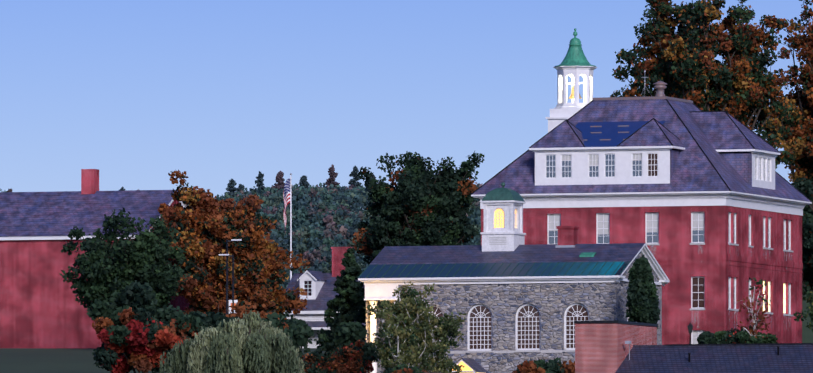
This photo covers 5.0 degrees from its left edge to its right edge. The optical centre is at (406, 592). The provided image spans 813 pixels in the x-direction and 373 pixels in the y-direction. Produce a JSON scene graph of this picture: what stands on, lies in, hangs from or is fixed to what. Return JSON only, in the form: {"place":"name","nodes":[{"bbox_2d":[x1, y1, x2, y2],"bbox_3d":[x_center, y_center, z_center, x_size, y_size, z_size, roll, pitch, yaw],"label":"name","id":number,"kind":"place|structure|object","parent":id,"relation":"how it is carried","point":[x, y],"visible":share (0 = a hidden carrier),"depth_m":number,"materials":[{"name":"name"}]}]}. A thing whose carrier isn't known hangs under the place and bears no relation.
{"place":"outdoors","nodes":[
{"label":"outdoors","id":0,"kind":"place"},
{"bbox_2d":[0,214,812,372],"bbox_3d":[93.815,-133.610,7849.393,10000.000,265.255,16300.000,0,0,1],"label":"ground","id":1,"kind":"structure","parent":0,"point":[47,360],"depth_m":632.92,"materials":[{"name":"green plant"}]},
{"bbox_2d":[0,169,189,347],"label":"brick house","id":2,"kind":"structure","parent":1,"relation":"on","point":[40,307],"depth_m":665.08,"materials":[{"name":"red brick"}]},
{"bbox_2d":[59,208,186,321],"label":"green tree","id":3,"kind":"object","parent":1,"relation":"on","point":[147,262],"depth_m":643.76,"materials":[{"name":"green plant"}]},
{"bbox_2d":[92,307,184,372],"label":"shrub","id":4,"kind":"object","parent":1,"relation":"on","point":[137,336],"depth_m":576.65,"materials":[{"name":"red plant"}]},
{"bbox_2d":[166,320,291,372],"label":"willow branches","id":5,"kind":"object","parent":1,"relation":"on","point":[243,344],"visible":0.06,"depth_m":565.49,"materials":[{"name":"brown plant"}]},
{"bbox_2d":[159,310,304,372],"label":"willow strands","id":6,"kind":"object","parent":5,"relation":"attached to","point":[271,357],"visible":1,"depth_m":563.93,"materials":[{"name":"green plant"}]},
{"bbox_2d":[150,169,309,319],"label":"maple tree","id":7,"kind":"object","parent":1,"relation":"on","point":[260,270],"depth_m":658.29,"materials":[{"name":"orange plant"}]},
{"bbox_2d":[219,239,241,314],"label":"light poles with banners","id":8,"kind":"object","parent":1,"relation":"on","point":[232,302],"visible":0.48,"depth_m":604.12,"materials":[{"name":"black metal"}]},
{"bbox_2d":[86,280,377,359],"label":"shrub","id":9,"kind":"object","parent":1,"relation":"on","point":[135,296],"depth_m":602.27,"materials":[{"name":"green plant"}]},
{"bbox_2d":[0,182,482,288],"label":"hill forest leaves","id":10,"kind":"object","parent":1,"relation":"on","point":[331,207],"visible":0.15,"depth_m":4936.68,"materials":[{"name":"green plant"}]},
{"bbox_2d":[290,173,291,279],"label":"flagpole","id":11,"kind":"object","parent":1,"relation":"on","point":[290,222],"visible":0.42,"depth_m":702.10,"materials":[{"name":"white metal"}]},
{"bbox_2d":[283,178,289,229],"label":"flag","id":12,"kind":"object","parent":11,"relation":"attached to","point":[286,193],"visible":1,"depth_m":702.14,"materials":[{"name":"fabric"}]},
{"bbox_2d":[284,247,365,347],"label":"white house","id":13,"kind":"structure","parent":1,"relation":"on","point":[318,287],"depth_m":688.73,"materials":[{"name":"paint"}]},
{"bbox_2d":[307,247,365,359],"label":"spruce","id":14,"kind":"object","parent":1,"relation":"on","point":[348,288],"depth_m":624.46,"materials":[{"name":"green plant"}]},
{"bbox_2d":[298,339,379,372],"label":"shrub","id":15,"kind":"object","parent":1,"relation":"on","point":[356,360],"depth_m":599.30,"materials":[{"name":"brown plant"}]},
{"bbox_2d":[363,300,432,371],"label":"birch","id":16,"kind":"object","parent":1,"relation":"on","point":[408,349],"depth_m":591.41,"materials":[{"name":"green plant"}]},
{"bbox_2d":[379,281,436,367],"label":"birch","id":17,"kind":"object","parent":1,"relation":"on","point":[408,299],"depth_m":593.36,"materials":[{"name":"green plant"}]},
{"bbox_2d":[351,150,483,264],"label":"ash tree","id":18,"kind":"object","parent":1,"relation":"on","point":[454,194],"depth_m":743.21,"materials":[{"name":"green plant"}]},
{"bbox_2d":[400,305,466,372],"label":"birch","id":19,"kind":"object","parent":1,"relation":"on","point":[450,323],"depth_m":592.35,"materials":[{"name":"green plant"}]},
{"bbox_2d":[452,358,488,372],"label":"gabled roof","id":20,"kind":"structure","parent":1,"relation":"on","point":[471,365],"depth_m":611.07,"materials":[{"name":"white paint"}]},
{"bbox_2d":[383,357,574,372],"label":"shrub","id":21,"kind":"object","parent":1,"relation":"on","point":[542,366],"depth_m":577.11,"materials":[{"name":"brown plant"}]},
{"bbox_2d":[358,182,669,372],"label":"stone chapel","id":22,"kind":"structure","parent":1,"relation":"on","point":[510,293],"depth_m":613.19,"materials":[{"name":"grey stone"}]},
{"bbox_2d":[471,71,811,344],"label":"brick hall","id":23,"kind":"structure","parent":1,"relation":"on","point":[706,207],"depth_m":643.27,"materials":[{"name":"red brick"}]},
{"bbox_2d":[546,28,596,132],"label":"cupola","id":24,"kind":"object","parent":23,"relation":"on","point":[575,65],"depth_m":664.97,"materials":[{"name":"paint"}]},
{"bbox_2d":[626,255,660,328],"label":"arborvitae","id":25,"kind":"object","parent":1,"relation":"on","point":[642,303],"depth_m":605.86,"materials":[{"name":"green plant"}]},
{"bbox_2d":[687,322,692,343],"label":"lamp post","id":26,"kind":"object","parent":1,"relation":"on","point":[690,326],"visible":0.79,"depth_m":628.70,"materials":[{"name":"black metal"}]},
{"bbox_2d":[574,320,812,372],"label":"building","id":27,"kind":"structure","parent":1,"relation":"on","point":[616,346],"depth_m":557.05,"materials":[{"name":"red brick"}]},
{"bbox_2d":[610,0,805,168],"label":"maple tree","id":28,"kind":"object","parent":1,"relation":"on","point":[719,40],"depth_m":702.66,"materials":[{"name":"orange plant"}]},
{"bbox_2d":[697,325,777,343],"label":"shrub","id":29,"kind":"object","parent":1,"relation":"on","point":[721,337],"depth_m":632.51,"materials":[{"name":"green plant"}]},
{"bbox_2d":[728,277,771,343],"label":"young tree","id":30,"kind":"object","parent":1,"relation":"on","point":[759,316],"depth_m":632.66,"materials":[{"name":"plant"}]},
{"bbox_2d":[764,0,812,213],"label":"maple tree","id":31,"kind":"object","parent":1,"relation":"on","point":[799,131],"depth_m":720.01,"materials":[{"name":"orange plant"}]},
{"bbox_2d":[792,287,812,331],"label":"tree","id":32,"kind":"object","parent":1,"relation":"on","point":[810,307],"depth_m":625.24,"materials":[{"name":"green plant"}]},
{"bbox_2d":[793,177,812,300],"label":"tree","id":33,"kind":"object","parent":1,"relation":"on","point":[803,186],"depth_m":688.76,"materials":[{"name":"green plant"}]},
{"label":"hill pine trunks","id":34,"kind":"object","parent":1,"relation":"on","visible":0},
{"bbox_2d":[119,164,387,196],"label":"hill pines","id":35,"kind":"object","parent":34,"relation":"attached to","point":[280,183],"visible":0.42,"depth_m":5085.07,"materials":[{"name":"green plant"}]},
{"bbox_2d":[0,0,812,196],"label":"sky","id":36,"kind":"structure","parent":0,"point":[135,92],"materials":[{"name":"blue"}]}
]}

